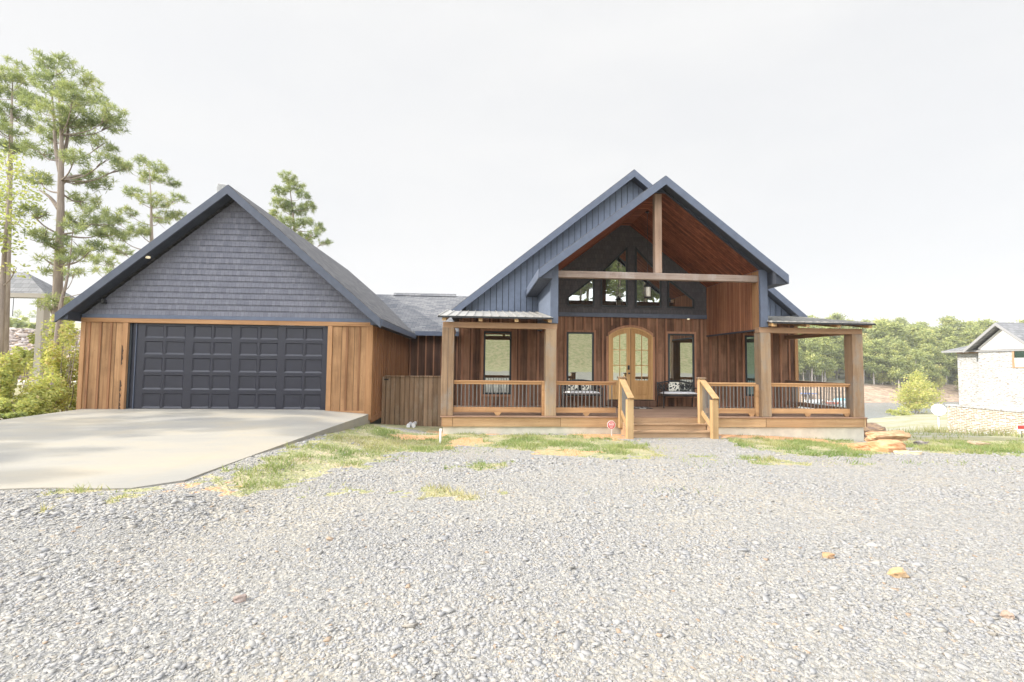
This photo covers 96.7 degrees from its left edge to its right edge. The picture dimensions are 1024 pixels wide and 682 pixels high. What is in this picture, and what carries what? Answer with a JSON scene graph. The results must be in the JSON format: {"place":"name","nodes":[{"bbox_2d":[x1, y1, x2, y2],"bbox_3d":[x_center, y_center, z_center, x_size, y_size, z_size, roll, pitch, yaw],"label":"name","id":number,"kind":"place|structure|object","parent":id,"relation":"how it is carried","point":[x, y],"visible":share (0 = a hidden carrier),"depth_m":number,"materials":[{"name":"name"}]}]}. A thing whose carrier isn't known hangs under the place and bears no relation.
{"place":"outdoors","nodes":[
{"label":"outdoors","id":0,"kind":"place"},
{"bbox_2d":[0,409,369,489],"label":"driveway","id":1,"kind":"structure","parent":0,"point":[114,449],"depth_m":7.67,"materials":[{"name":"concrete"}]},
{"bbox_2d":[0,322,1023,681],"bbox_3d":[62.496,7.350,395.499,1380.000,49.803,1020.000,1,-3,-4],"label":"ground","id":2,"kind":"structure","parent":0,"point":[878,392],"depth_m":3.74,"materials":[{"name":"grey gravel"}]},
{"bbox_2d":[0,347,23,411],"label":"bush","id":3,"kind":"object","parent":2,"relation":"on","point":[8,381],"visible":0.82,"depth_m":11.45,"materials":[{"name":"green plant"}]},
{"bbox_2d":[0,411,28,419],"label":"grass","id":4,"kind":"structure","parent":2,"relation":"on","point":[8,415],"depth_m":10.64,"materials":[{"name":"green plant"}]},
{"bbox_2d":[10,346,33,387],"bbox_3d":[-23.748,1.411,22.394,1.467,2.297,1.197,1,-3,-4],"label":"bush","id":5,"kind":"object","parent":2,"relation":"on","point":[22,352],"visible":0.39,"depth_m":22.12,"materials":[{"name":"green plant"}]},
{"bbox_2d":[0,54,47,363],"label":"pine tree","id":6,"kind":"object","parent":2,"relation":"on","point":[6,128],"visible":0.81,"depth_m":18.05,"materials":[{"name":"green plant"}]},
{"bbox_2d":[0,141,49,366],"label":"pine tree","id":7,"kind":"object","parent":2,"relation":"on","point":[6,227],"visible":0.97,"depth_m":14.92,"materials":[{"name":"green plant"}]},
{"bbox_2d":[0,388,58,415],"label":"bush","id":8,"kind":"object","parent":2,"relation":"on","point":[26,402],"visible":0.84,"depth_m":11.35,"materials":[{"name":"green plant"}]},
{"bbox_2d":[25,332,49,375],"bbox_3d":[-20.323,0.923,19.615,1.036,3.099,0.858,0,-3,10],"label":"bush","id":9,"kind":"object","parent":2,"relation":"on","point":[32,341],"visible":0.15,"depth_m":19.40,"materials":[{"name":"green plant"}]},
{"bbox_2d":[10,272,75,385],"bbox_3d":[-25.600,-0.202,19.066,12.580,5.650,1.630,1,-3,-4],"label":"house","id":10,"kind":"structure","parent":2,"relation":"on","point":[32,287],"depth_m":18.96,"materials":[{"name":"beige"}]},
{"bbox_2d":[15,372,72,411],"bbox_3d":[-12.581,1.530,12.258,1.266,1.408,1.086,2,-3,-20],"label":"bush","id":11,"kind":"object","parent":2,"relation":"on","point":[62,393],"visible":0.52,"depth_m":12.17,"materials":[{"name":"green plant"}]},
{"bbox_2d":[9,327,80,378],"bbox_3d":[-46.839,0.642,37.472,36.956,4.786,13.506,1,-3,-4],"label":"riprap","id":12,"kind":"object","parent":2,"relation":"on","point":[20,332],"visible":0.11,"depth_m":39.83,"materials":[{"name":"stone"}]},
{"bbox_2d":[10,310,80,329],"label":"distant woodland","id":13,"kind":"object","parent":2,"relation":"on","point":[15,322],"visible":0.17,"depth_m":104.91,"materials":[{"name":"green plant"}]},
{"bbox_2d":[26,314,79,409],"bbox_3d":[-14.969,0.712,14.907,1.293,3.189,1.099,1,-3,-4],"label":"bush","id":14,"kind":"object","parent":2,"relation":"on","point":[46,371],"visible":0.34,"depth_m":14.86,"materials":[{"name":"green plant"}]},
{"bbox_2d":[44,324,79,411],"bbox_3d":[-12.961,0.910,13.329,0.967,2.804,0.850,1,-3,-4],"label":"bush","id":15,"kind":"object","parent":2,"relation":"on","point":[57,363],"visible":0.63,"depth_m":13.22,"materials":[{"name":"green plant"}]},
{"bbox_2d":[10,48,132,366],"bbox_3d":[-15.804,-4.222,16.242,4.943,13.291,2.869,-1,-3,23],"label":"pine tree","id":16,"kind":"object","parent":2,"relation":"on","point":[104,119],"visible":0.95,"depth_m":16.17,"materials":[{"name":"green plant"}]},
{"bbox_2d":[50,216,114,384],"bbox_3d":[-13.567,-0.822,14.299,2.532,6.326,1.201,0,-3,16],"label":"pine tree","id":17,"kind":"object","parent":2,"relation":"on","point":[75,270],"visible":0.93,"depth_m":14.64,"materials":[{"name":"green plant"}]},
{"bbox_2d":[81,154,189,268],"bbox_3d":[-19.564,-3.788,23.748,4.680,13.017,3.544,-1,-3,29],"label":"pine tree","id":18,"kind":"object","parent":2,"relation":"on","point":[147,231],"visible":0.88,"depth_m":24.04,"materials":[{"name":"green plant"}]},
{"bbox_2d":[233,594,246,603],"bbox_3d":[-1.759,1.665,2.942,0.080,0.047,0.062,-1,-6,-33],"label":"stone","id":19,"kind":"object","parent":2,"relation":"on","point":[239,599],"visible":1,"depth_m":2.92,"materials":[{"name":"stone"}]},
{"bbox_2d":[268,169,333,246],"bbox_3d":[-14.292,-4.045,30.440,4.865,14.510,3.586,1,-3,-4],"label":"pine tree","id":20,"kind":"object","parent":2,"relation":"on","point":[289,204],"visible":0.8,"depth_m":30.21,"materials":[{"name":"green plant"}]},
{"bbox_2d":[406,421,416,427],"bbox_3d":[-2.904,2.427,13.197,0.268,0.120,0.560,1,-3,-4],"label":"drain pipe","id":21,"kind":"object","parent":2,"relation":"on","point":[409,424],"visible":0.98,"depth_m":12.99,"materials":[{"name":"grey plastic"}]},
{"bbox_2d":[54,169,875,440],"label":"house","id":22,"kind":"structure","parent":2,"relation":"on","point":[199,306],"depth_m":12.72,"materials":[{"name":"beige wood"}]},
{"bbox_2d":[126,323,327,409],"bbox_3d":[-7.539,0.751,12.178,5.100,2.380,0.120,1,-3,-4],"label":"garage door","id":23,"kind":"structure","parent":22,"relation":"in","point":[171,366],"depth_m":12.16,"materials":[{"name":"grey metal"}]},
{"bbox_2d":[381,375,440,425],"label":"wooden fence","id":24,"kind":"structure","parent":22,"relation":"attached to","point":[400,413],"depth_m":13.65,"materials":[{"name":"brown wood"}]},
{"bbox_2d":[481,329,513,396],"bbox_3d":[-0.492,0.732,15.358,1.090,2.270,0.055,1,-3,-4],"label":"window","id":25,"kind":"structure","parent":22,"relation":"in","point":[497,346],"depth_m":15.36,"materials":[{"name":"glass"}]},
{"bbox_2d":[564,330,595,396],"bbox_3d":[2.331,0.765,15.555,1.090,2.290,0.055,1,-3,-4],"label":"window","id":26,"kind":"structure","parent":22,"relation":"in","point":[579,345],"depth_m":15.56,"materials":[{"name":"glass"}]},
{"bbox_2d":[567,279,594,305],"bbox_3d":[2.364,-1.715,15.614,0.940,1.040,0.050,1,-3,-4],"label":"transom window","id":27,"kind":"structure","parent":22,"relation":"in","point":[585,295],"depth_m":15.61,"materials":[{"name":"glass"}]},
{"bbox_2d":[561,379,602,407],"bbox_3d":[2.318,1.739,15.106,1.282,0.910,0.627,1,-3,-4],"label":"garden bench","id":28,"kind":"object","parent":22,"relation":"on","point":[598,395],"visible":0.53,"depth_m":15.30,"materials":[{"name":"black metal"}]},
{"bbox_2d":[565,391,599,394],"bbox_3d":[2.321,1.710,15.069,1.200,0.107,0.450,1,-3,-4],"label":"seat cushion","id":29,"kind":"object","parent":28,"relation":"on","point":[583,392],"visible":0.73,"depth_m":14.88,"materials":[{"name":"white fabric"}]},
{"bbox_2d":[582,385,590,390],"bbox_3d":[2.489,1.509,15.292,0.340,0.310,0.143,1,-3,-4],"label":"throw pillow","id":30,"kind":"object","parent":29,"relation":"on","point":[583,387],"visible":0.45,"depth_m":15.23,"materials":[{"name":"fabric"}]},
{"bbox_2d":[600,246,627,306],"bbox_3d":[3.527,-2.237,15.723,0.940,2.120,0.050,1,-3,-4],"label":"transom window","id":31,"kind":"structure","parent":22,"relation":"in","point":[613,292],"depth_m":15.70,"materials":[{"name":"glass"}]},
{"bbox_2d":[606,325,656,406],"bbox_3d":[4.094,0.838,15.564,1.700,2.785,0.279,1,-3,-4],"label":"front door","id":32,"kind":"structure","parent":22,"relation":"in","point":[642,340],"depth_m":15.67,"materials":[{"name":"brown wood"}]},
{"bbox_2d":[643,211,651,298],"bbox_3d":[4.256,-2.708,14.287,0.260,2.742,0.260,1,-3,-4],"label":"pendant lantern","id":33,"kind":"object","parent":22,"relation":"hanging from","point":[647,286],"visible":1,"depth_m":14.20,"materials":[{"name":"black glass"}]},
{"bbox_2d":[635,247,661,307],"bbox_3d":[4.729,-2.219,15.807,0.930,2.120,0.050,1,-3,-4],"label":"transom window","id":34,"kind":"structure","parent":22,"relation":"in","point":[640,260],"depth_m":15.79,"materials":[{"name":"glass"}]},
{"bbox_2d":[657,380,696,407],"bbox_3d":[5.609,1.788,15.336,1.282,0.910,0.627,1,-3,-4],"label":"garden bench","id":35,"kind":"object","parent":22,"relation":"on","point":[682,387],"visible":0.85,"depth_m":15.58,"materials":[{"name":"black metal"}]},
{"bbox_2d":[661,391,696,394],"bbox_3d":[5.612,1.759,15.299,1.200,0.107,0.450,1,-3,-4],"label":"seat cushion","id":36,"kind":"object","parent":35,"relation":"on","point":[678,393],"visible":0.94,"depth_m":15.11,"materials":[{"name":"white fabric"}]},
{"bbox_2d":[668,382,679,390],"bbox_3d":[5.521,1.554,15.504,0.380,0.310,0.143,1,-3,-4],"label":"throw pillow","id":37,"kind":"object","parent":36,"relation":"on","point":[673,386],"visible":1,"depth_m":15.46,"materials":[{"name":"fabric"}]},
{"bbox_2d":[667,281,693,307],"bbox_3d":[5.880,-1.663,15.860,0.950,1.040,0.050,1,-3,-4],"label":"transom window","id":38,"kind":"structure","parent":22,"relation":"in","point":[676,297],"depth_m":15.84,"materials":[{"name":"glass"}]},
{"bbox_2d":[665,331,696,397],"bbox_3d":[5.872,0.817,15.803,1.090,2.290,0.055,1,-3,-4],"label":"window","id":39,"kind":"structure","parent":22,"relation":"in","point":[680,347],"depth_m":15.81,"materials":[{"name":"glass"}]},
{"bbox_2d":[742,333,771,397],"bbox_3d":[8.625,0.869,15.994,1.050,2.270,0.055,1,-3,-4],"label":"window","id":40,"kind":"structure","parent":22,"relation":"in","point":[747,338],"depth_m":15.97,"materials":[{"name":"glass"}]},
{"bbox_2d":[607,421,614,435],"bbox_3d":[2.620,2.325,12.014,0.218,0.436,0.022,1,-3,-4],"label":"yard sign","id":41,"kind":"object","parent":2,"relation":"on","point":[611,425],"visible":1,"depth_m":12.01,"materials":[{"name":"red paint"}]},
{"bbox_2d":[798,350,807,373],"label":"pine tree","id":42,"kind":"object","parent":2,"relation":"on","point":[800,359],"visible":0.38,"depth_m":141.54,"materials":[{"name":"green plant"}]},
{"bbox_2d":[798,339,809,380],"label":"pine tree","id":43,"kind":"object","parent":2,"relation":"on","point":[801,342],"visible":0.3,"depth_m":148.10,"materials":[{"name":"green plant"}]},
{"bbox_2d":[798,315,818,379],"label":"pine tree","id":44,"kind":"object","parent":2,"relation":"on","point":[811,316],"visible":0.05,"depth_m":150.52,"materials":[{"name":"green plant"}]},
{"bbox_2d":[800,337,825,380],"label":"pine tree","id":45,"kind":"object","parent":2,"relation":"on","point":[810,358],"visible":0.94,"depth_m":140.84,"materials":[{"name":"green plant"}]},
{"bbox_2d":[804,357,823,380],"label":"pine tree","id":46,"kind":"object","parent":2,"relation":"on","point":[815,370],"visible":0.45,"depth_m":142.04,"materials":[{"name":"green plant"}]},
{"bbox_2d":[815,342,834,381],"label":"pine tree","id":47,"kind":"object","parent":2,"relation":"on","point":[823,353],"visible":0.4,"depth_m":144.78,"materials":[{"name":"green plant"}]},
{"bbox_2d":[810,344,841,380],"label":"broadleaf tree","id":48,"kind":"object","parent":2,"relation":"on","point":[829,372],"visible":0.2,"depth_m":148.26,"materials":[{"name":"green plant"}]},
{"bbox_2d":[822,552,834,558],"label":"stone","id":49,"kind":"object","parent":2,"relation":"on","point":[828,555],"visible":0.99,"depth_m":3.70,"materials":[{"name":"stone"}]},
{"bbox_2d":[819,336,838,381],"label":"pine tree","id":50,"kind":"object","parent":2,"relation":"on","point":[827,340],"visible":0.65,"depth_m":145.02,"materials":[{"name":"green plant"}]},
{"bbox_2d":[826,319,845,377],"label":"pine tree","id":51,"kind":"object","parent":2,"relation":"on","point":[836,342],"visible":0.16,"depth_m":159.38,"materials":[{"name":"green plant"}]},
{"bbox_2d":[824,312,847,319],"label":"pine tree","id":52,"kind":"object","parent":2,"relation":"on","point":[836,316],"visible":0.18,"depth_m":209.83,"materials":[{"name":"green plant"}]},
{"bbox_2d":[833,346,843,378],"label":"pine tree","id":53,"kind":"object","parent":2,"relation":"on","point":[839,358],"visible":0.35,"depth_m":154.76,"materials":[{"name":"green plant"}]},
{"bbox_2d":[835,336,843,363],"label":"pine tree","id":54,"kind":"object","parent":2,"relation":"on","point":[841,339],"visible":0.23,"depth_m":157.15,"materials":[{"name":"green plant"}]},
{"bbox_2d":[847,326,866,335],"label":"pine tree","id":55,"kind":"object","parent":2,"relation":"on","point":[858,328],"visible":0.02,"depth_m":184.87,"materials":[{"name":"green plant"}]},
{"bbox_2d":[847,442,869,448],"bbox_3d":[7.849,2.323,10.061,0.704,0.180,0.498,-3,-8,-4],"label":"boulder","id":56,"kind":"object","parent":2,"relation":"on","point":[863,445],"visible":0.32,"depth_m":9.93,"materials":[{"name":"stone"}]},
{"bbox_2d":[863,342,877,373],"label":"pine tree","id":57,"kind":"object","parent":2,"relation":"on","point":[867,353],"visible":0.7,"depth_m":142.86,"materials":[{"name":"green plant"}]},
{"bbox_2d":[864,422,885,440],"bbox_3d":[10.368,2.701,13.265,0.921,0.597,0.692,-6,4,-10],"label":"boulder","id":58,"kind":"object","parent":2,"relation":"on","point":[873,427],"visible":0.29,"depth_m":13.05,"materials":[{"name":"stone"}]},
{"bbox_2d":[865,338,887,384],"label":"pine tree","id":59,"kind":"object","parent":2,"relation":"on","point":[876,349],"visible":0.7,"depth_m":143.24,"materials":[{"name":"green plant"}]},
{"bbox_2d":[867,317,889,339],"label":"pine tree","id":60,"kind":"object","parent":2,"relation":"on","point":[880,320],"visible":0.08,"depth_m":165.74,"materials":[{"name":"green plant"}]},
{"bbox_2d":[864,320,894,343],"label":"pine tree","id":61,"kind":"object","parent":2,"relation":"on","point":[878,329],"visible":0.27,"depth_m":161.88,"materials":[{"name":"green plant"}]},
{"bbox_2d":[873,339,890,382],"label":"pine tree","id":62,"kind":"object","parent":2,"relation":"on","point":[882,345],"visible":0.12,"depth_m":147.23,"materials":[{"name":"green plant"}]},
{"bbox_2d":[870,357,894,384],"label":"broadleaf tree","id":63,"kind":"object","parent":2,"relation":"on","point":[878,376],"visible":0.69,"depth_m":144.12,"materials":[{"name":"green plant"}]},
{"bbox_2d":[867,439,906,451],"bbox_3d":[7.795,2.232,9.467,0.695,0.347,0.526,3,-3,-21],"label":"boulder","id":64,"kind":"object","parent":2,"relation":"on","point":[883,445],"visible":0.6,"depth_m":9.32,"materials":[{"name":"stone"}]},
{"bbox_2d":[864,430,910,441],"bbox_3d":[10.057,2.561,12.165,1.076,0.298,0.589,-3,-5,2],"label":"boulder","id":65,"kind":"object","parent":2,"relation":"on","point":[900,435],"visible":0.8,"depth_m":11.96,"materials":[{"name":"stone"}]},
{"bbox_2d":[876,321,910,380],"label":"pine tree","id":66,"kind":"object","parent":2,"relation":"on","point":[897,331],"visible":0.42,"depth_m":156.12,"materials":[{"name":"green plant"}]},
{"bbox_2d":[883,348,906,384],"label":"pine tree","id":67,"kind":"object","parent":2,"relation":"on","point":[891,352],"visible":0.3,"depth_m":146.43,"materials":[{"name":"green plant"}]},
{"bbox_2d":[884,354,908,388],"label":"pine tree","id":68,"kind":"object","parent":2,"relation":"on","point":[898,368],"visible":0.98,"depth_m":140.28,"materials":[{"name":"green plant"}]},
{"bbox_2d":[887,340,909,383],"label":"pine tree","id":69,"kind":"object","parent":2,"relation":"on","point":[897,345],"visible":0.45,"depth_m":149.00,"materials":[{"name":"green plant"}]},
{"bbox_2d":[887,567,909,577],"bbox_3d":[2.878,1.734,3.403,0.124,0.066,0.089,-8,2,1],"label":"stone","id":70,"kind":"object","parent":2,"relation":"on","point":[897,572],"visible":0.98,"depth_m":3.37,"materials":[{"name":"stone"}]},
{"bbox_2d":[886,406,913,415],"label":"bush","id":71,"kind":"object","parent":2,"relation":"on","point":[903,410],"visible":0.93,"depth_m":97.93,"materials":[{"name":"green plant"}]},
{"bbox_2d":[893,317,908,325],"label":"pine tree","id":72,"kind":"object","parent":2,"relation":"on","point":[902,320],"visible":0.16,"depth_m":229.11,"materials":[{"name":"green plant"}]},
{"bbox_2d":[893,450,922,454],"bbox_3d":[7.798,2.207,8.986,0.526,0.082,0.351,2,-5,-10],"label":"boulder","id":73,"kind":"object","parent":2,"relation":"on","point":[900,452],"visible":0.86,"depth_m":8.90,"materials":[{"name":"stone"}]},
{"bbox_2d":[904,348,927,390],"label":"pine tree","id":74,"kind":"object","parent":2,"relation":"on","point":[918,357],"visible":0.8,"depth_m":141.95,"materials":[{"name":"green plant"}]},
{"bbox_2d":[905,325,936,346],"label":"pine tree","id":75,"kind":"object","parent":2,"relation":"on","point":[914,329],"visible":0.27,"depth_m":162.90,"materials":[{"name":"green plant"}]},
{"bbox_2d":[913,441,928,444],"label":"boulder","id":76,"kind":"object","parent":2,"relation":"on","point":[920,442],"visible":0.56,"depth_m":12.20,"materials":[{"name":"stone"}]},
{"bbox_2d":[889,370,953,413],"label":"young tree","id":77,"kind":"object","parent":2,"relation":"on","point":[908,394],"visible":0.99,"depth_m":100.53,"materials":[{"name":"green plant"}]},
{"bbox_2d":[904,354,939,381],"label":"broadleaf tree","id":78,"kind":"object","parent":2,"relation":"on","point":[927,367],"visible":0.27,"depth_m":144.09,"materials":[{"name":"green plant"}]},
{"bbox_2d":[915,321,931,326],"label":"pine tree","id":79,"kind":"object","parent":2,"relation":"on","point":[925,324],"visible":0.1,"depth_m":232.42,"materials":[{"name":"green plant"}]},
{"bbox_2d":[909,330,940,347],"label":"pine tree","id":80,"kind":"object","parent":2,"relation":"on","point":[931,340],"visible":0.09,"depth_m":154.73,"materials":[{"name":"green plant"}]},
{"bbox_2d":[912,329,938,377],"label":"pine tree","id":81,"kind":"object","parent":2,"relation":"on","point":[927,336],"visible":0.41,"depth_m":153.33,"materials":[{"name":"green plant"}]},
{"bbox_2d":[920,343,940,379],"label":"pine tree","id":82,"kind":"object","parent":2,"relation":"on","point":[931,348],"visible":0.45,"depth_m":147.44,"materials":[{"name":"green plant"}]},
{"bbox_2d":[922,351,938,377],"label":"pine tree","id":83,"kind":"object","parent":2,"relation":"on","point":[929,362],"visible":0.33,"depth_m":144.76,"materials":[{"name":"green plant"}]},
{"bbox_2d":[927,363,947,388],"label":"broadleaf tree","id":84,"kind":"object","parent":2,"relation":"on","point":[939,380],"visible":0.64,"depth_m":144.82,"materials":[{"name":"green plant"}]},
{"bbox_2d":[931,404,946,427],"bbox_3d":[20.281,3.712,21.609,0.237,1.433,0.549,3,-4,-43],"label":"satellite dish","id":85,"kind":"object","parent":2,"relation":"on","point":[938,410],"visible":0.98,"depth_m":21.64,"materials":[{"name":"white paint"}]},
{"bbox_2d":[933,350,951,376],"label":"pine tree","id":86,"kind":"object","parent":2,"relation":"on","point":[940,358],"visible":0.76,"depth_m":147.39,"materials":[{"name":"green plant"}]},
{"bbox_2d":[932,325,958,376],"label":"pine tree","id":87,"kind":"object","parent":2,"relation":"on","point":[944,332],"visible":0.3,"depth_m":162.83,"materials":[{"name":"green plant"}]},
{"bbox_2d":[936,340,957,384],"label":"pine tree","id":88,"kind":"object","parent":2,"relation":"on","point":[946,345],"visible":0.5,"depth_m":150.39,"materials":[{"name":"green plant"}]},
{"bbox_2d":[940,350,957,383],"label":"broadleaf tree","id":89,"kind":"object","parent":2,"relation":"on","point":[954,375],"visible":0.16,"depth_m":153.12,"materials":[{"name":"green plant"}]},
{"bbox_2d":[936,315,963,336],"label":"pine tree","id":90,"kind":"object","parent":2,"relation":"on","point":[950,321],"visible":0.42,"depth_m":186.24,"materials":[{"name":"green plant"}]},
{"bbox_2d":[941,335,963,381],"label":"pine tree","id":91,"kind":"object","parent":2,"relation":"on","point":[954,339],"visible":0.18,"depth_m":158.61,"materials":[{"name":"green plant"}]},
{"bbox_2d":[887,422,1023,438],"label":"weeds","id":92,"kind":"object","parent":2,"relation":"on","point":[937,430],"visible":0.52,"depth_m":17.79,"materials":[{"name":"beige plant"}]},
{"bbox_2d":[956,338,967,347],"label":"pine tree","id":93,"kind":"object","parent":2,"relation":"on","point":[964,342],"visible":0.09,"depth_m":159.12,"materials":[{"name":"green plant"}]},
{"bbox_2d":[957,320,974,334],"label":"pine tree","id":94,"kind":"object","parent":2,"relation":"on","point":[968,323],"visible":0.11,"depth_m":184.09,"materials":[{"name":"green plant"}]},
{"bbox_2d":[957,325,984,344],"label":"pine tree","id":95,"kind":"object","parent":2,"relation":"on","point":[970,334],"visible":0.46,"depth_m":158.35,"materials":[{"name":"green plant"}]},
{"bbox_2d":[967,440,990,444],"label":"boulder","id":96,"kind":"object","parent":2,"relation":"on","point":[976,442],"visible":0.73,"depth_m":12.43,"materials":[{"name":"stone"}]},
{"bbox_2d":[941,322,1023,406],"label":"neighbour house","id":97,"kind":"structure","parent":2,"relation":"on","point":[990,359],"depth_m":23.57,"materials":[{"name":"brick"}]},
{"bbox_2d":[1012,351,1023,367],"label":"window","id":98,"kind":"structure","parent":97,"relation":"in","point":[1017,356],"depth_m":22.53,"materials":[{"name":"white glass"}]},
{"bbox_2d":[945,404,1023,433],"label":"terrace wall","id":99,"kind":"structure","parent":2,"relation":"on","point":[967,416],"depth_m":19.89,"materials":[{"name":"beige stone"}]},
{"bbox_2d":[974,318,997,331],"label":"pine tree","id":100,"kind":"object","parent":2,"relation":"on","point":[986,323],"visible":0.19,"depth_m":164.75,"materials":[{"name":"green plant"}]},
{"bbox_2d":[1000,610,1014,619],"bbox_3d":[3.091,1.715,2.838,0.079,0.049,0.061,-1,0,-27],"label":"stone","id":101,"kind":"object","parent":2,"relation":"on","point":[1006,614],"visible":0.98,"depth_m":2.83,"materials":[{"name":"stone"}]},
{"bbox_2d":[1017,425,1023,433],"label":"estate sign","id":102,"kind":"object","parent":2,"relation":"on","point":[1020,428],"visible":0.82,"depth_m":15.08,"materials":[{"name":"white paint"}]},
{"bbox_2d":[0,0,1023,328],"label":"sky","id":103,"kind":"structure","parent":0,"point":[872,151],"materials":[{"name":"white"}]},
{"bbox_2d":[33,424,1023,511],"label":"grass","id":104,"kind":"structure","parent":0,"point":[798,444],"depth_m":9.25,"materials":[{"name":"green plant"}]},
{"bbox_2d":[798,402,958,418],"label":"lake","id":105,"kind":"structure","parent":0,"point":[875,410],"depth_m":113.94,"materials":[{"name":"grey liquid"}]},
{"bbox_2d":[801,393,822,402],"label":"pontoon boat","id":106,"kind":"object","parent":105,"relation":"on","point":[813,399],"visible":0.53,"depth_m":128.68,"materials":[{"name":"white paint"}]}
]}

